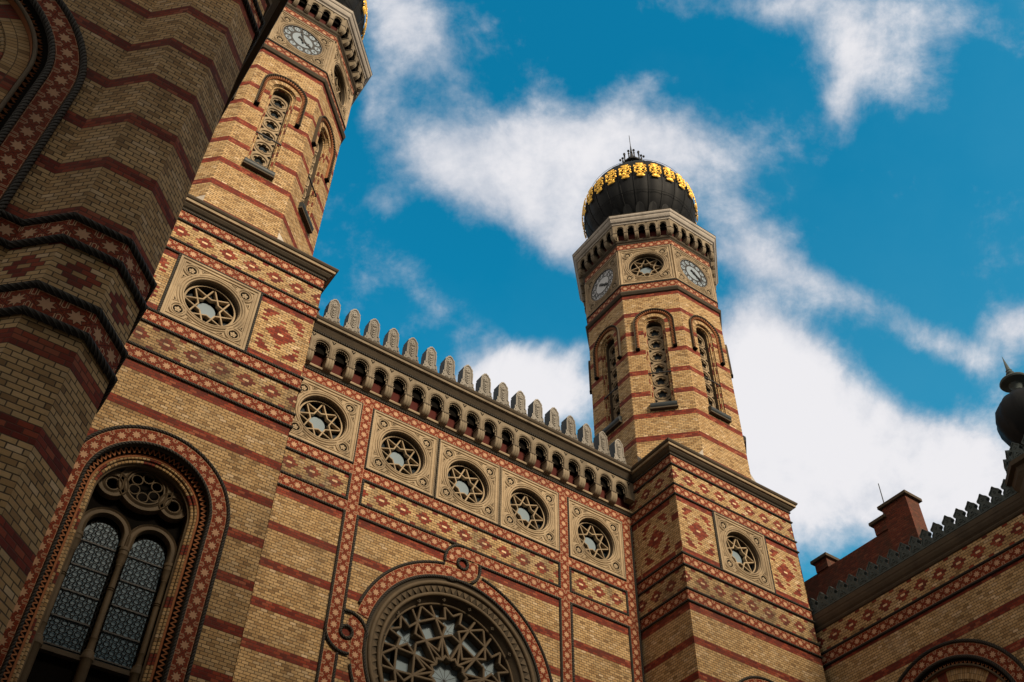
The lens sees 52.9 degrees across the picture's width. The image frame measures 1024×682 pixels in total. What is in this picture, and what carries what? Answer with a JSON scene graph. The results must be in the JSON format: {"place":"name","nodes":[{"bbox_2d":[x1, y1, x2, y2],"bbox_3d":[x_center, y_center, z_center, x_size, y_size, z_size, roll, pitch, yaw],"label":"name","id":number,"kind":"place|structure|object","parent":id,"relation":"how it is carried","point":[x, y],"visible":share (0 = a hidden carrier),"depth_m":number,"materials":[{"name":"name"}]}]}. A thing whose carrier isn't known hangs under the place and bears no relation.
{"place":"outdoors","nodes":[
{"label":"outdoors","id":0,"kind":"place"},
{"bbox_2d":[0,0,288,640],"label":"building wing","id":1,"kind":"structure","parent":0,"point":[112,112],"depth_m":12.16,"materials":[{"name":"brown brick"}]},
{"bbox_2d":[0,0,86,216],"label":"arched window","id":2,"kind":"structure","parent":1,"relation":"in","point":[47,25],"depth_m":13.16,"materials":[{"name":"brick"}]},
{"bbox_2d":[232,298,644,681],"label":"facade","id":3,"kind":"structure","parent":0,"point":[428,522],"depth_m":27.11,"materials":[{"name":"brick"}]},
{"bbox_2d":[289,376,361,460],"bbox_3d":[-5.008,2.087,26.892,2.052,2.052,0.393,27,-52,-22],"label":"round window","id":4,"kind":"structure","parent":3,"relation":"in","point":[340,413],"depth_m":27.05,"materials":[{"name":"stone"}]},
{"bbox_2d":[366,410,438,496],"bbox_3d":[-3.025,3.111,27.815,2.052,2.052,0.393,27,-52,-22],"label":"round window","id":5,"kind":"structure","parent":3,"relation":"in","point":[418,448],"depth_m":27.92,"materials":[{"name":"stone"}]},
{"bbox_2d":[366,577,537,681],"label":"rose window","id":6,"kind":"structure","parent":3,"relation":"in","point":[433,629],"depth_m":25.28,"materials":[{"name":"brown stone"}]},
{"bbox_2d":[434,440,499,523],"bbox_3d":[-1.301,4.002,28.617,2.052,2.052,0.393,27,-52,-22],"label":"round window","id":7,"kind":"structure","parent":3,"relation":"in","point":[481,475],"depth_m":28.73,"materials":[{"name":"stone"}]},
{"bbox_2d":[500,467,558,549],"bbox_3d":[0.411,4.886,29.414,2.052,2.052,0.393,27,-52,-22],"label":"round window","id":8,"kind":"structure","parent":3,"relation":"in","point":[541,502],"depth_m":29.54,"materials":[{"name":"stone"}]},
{"bbox_2d":[569,498,625,578],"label":"round window","id":9,"kind":"structure","parent":3,"relation":"in","point":[606,531],"depth_m":30.46,"materials":[{"name":"stone"}]},
{"bbox_2d":[313,0,1023,581],"label":"sky","id":10,"kind":"structure","parent":0,"point":[855,168],"materials":[{"name":"blue"}]},
{"label":"pavement","id":11,"kind":"structure","parent":0,"visible":0},
{"bbox_2d":[0,0,372,681],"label":"clock tower","id":12,"kind":"structure","parent":11,"relation":"on","point":[146,564],"depth_m":22.04,"materials":[{"name":"brick"}]},
{"bbox_2d":[0,425,229,681],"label":"arched window","id":13,"kind":"structure","parent":12,"relation":"in","point":[121,588],"depth_m":19.28,"materials":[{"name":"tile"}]},
{"bbox_2d":[159,255,260,349],"bbox_3d":[-7.125,-0.805,24.248,2.052,2.052,0.393,27,-52,-22],"label":"round window","id":14,"kind":"structure","parent":12,"relation":"in","point":[193,283],"depth_m":24.34,"materials":[{"name":"stone"}]},
{"bbox_2d":[241,73,307,180],"bbox_3d":[-6.994,-6.224,29.981,1.470,4.995,0.540,27,-52,-22],"label":"lancet window","id":15,"kind":"structure","parent":12,"relation":"in","point":[258,162],"depth_m":30.25,"materials":[{"name":"stone"}]},
{"bbox_2d":[298,116,335,233],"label":"lancet window","id":16,"kind":"structure","parent":12,"relation":"in","point":[302,209],"depth_m":31.53,"materials":[{"name":"stone"}]},
{"bbox_2d":[327,43,352,127],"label":"round window","id":17,"kind":"structure","parent":12,"relation":"in","point":[336,72],"depth_m":35.07,"materials":[{"name":"stone"}]},
{"bbox_2d":[572,137,826,681],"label":"clock tower","id":18,"kind":"structure","parent":11,"relation":"on","point":[721,592],"depth_m":33.35,"materials":[{"name":"brick"}]},
{"bbox_2d":[588,361,591,393],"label":"lancet window","id":19,"kind":"structure","parent":18,"relation":"in","point":[589,368],"depth_m":38.50,"materials":[{"name":"stone"}]},
{"bbox_2d":[593,325,621,435],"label":"lancet window","id":20,"kind":"structure","parent":18,"relation":"in","point":[617,421],"depth_m":37.38,"materials":[{"name":"stone"}]},
{"bbox_2d":[618,244,674,284],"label":"round window","id":21,"kind":"structure","parent":18,"relation":"in","point":[632,261],"depth_m":40.10,"materials":[{"name":"stone"}]},
{"bbox_2d":[633,308,677,410],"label":"lancet window","id":22,"kind":"structure","parent":18,"relation":"in","point":[660,379],"depth_m":36.47,"materials":[{"name":"stone"}]},
{"bbox_2d":[688,315,731,423],"bbox_3d":[6.922,0.965,36.459,1.470,4.995,0.540,27,-52,-22],"label":"lancet window","id":23,"kind":"structure","parent":18,"relation":"in","point":[712,409],"depth_m":36.92,"materials":[{"name":"stone"}]},
{"bbox_2d":[725,345,746,453],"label":"lancet window","id":24,"kind":"structure","parent":18,"relation":"in","point":[744,437],"depth_m":37.55,"materials":[{"name":"stone"}]},
{"bbox_2d":[714,512,774,592],"bbox_3d":[6.791,6.384,30.727,2.052,2.052,0.393,27,-52,-22],"label":"round window","id":25,"kind":"structure","parent":18,"relation":"in","point":[754,566],"depth_m":30.87,"materials":[{"name":"stone"}]},
{"bbox_2d":[738,676,773,681],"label":"arched window","id":26,"kind":"structure","parent":18,"relation":"in","point":[749,678],"depth_m":27.38,"materials":[{"name":"brick"}]},
{"bbox_2d":[809,357,1023,681],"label":"building wing","id":27,"kind":"structure","parent":11,"relation":"on","point":[946,604],"depth_m":27.43,"materials":[{"name":"brown brick"}]},
{"bbox_2d":[804,530,920,602],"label":"parapet wall","id":28,"kind":"structure","parent":27,"relation":"on","point":[861,557],"depth_m":32.87,"materials":[{"name":"brick"}]},
{"bbox_2d":[810,552,839,573],"bbox_3d":[10.383,7.442,33.996,0.696,0.465,0.690,27,-52,-22],"label":"chimney","id":29,"kind":"object","parent":28,"relation":"on","point":[823,561],"visible":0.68,"depth_m":33.89,"materials":[{"name":"brick"}]},
{"bbox_2d":[868,514,887,535],"bbox_3d":[11.817,5.942,32.579,0.696,0.495,0.645,27,-52,-22],"label":"chimney","id":30,"kind":"object","parent":28,"relation":"on","point":[878,525],"visible":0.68,"depth_m":32.48,"materials":[{"name":"brick"}]},
{"bbox_2d":[877,490,927,551],"bbox_3d":[12.261,5.749,31.998,0.816,1.785,1.110,27,-52,-22],"label":"chimney","id":31,"kind":"object","parent":28,"relation":"on","point":[904,518],"visible":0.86,"depth_m":31.94,"materials":[{"name":"brick"}]},
{"bbox_2d":[897,638,1023,681],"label":"arched window","id":32,"kind":"structure","parent":27,"relation":"in","point":[952,662],"depth_m":26.10,"materials":[{"name":"brick"}]}
]}

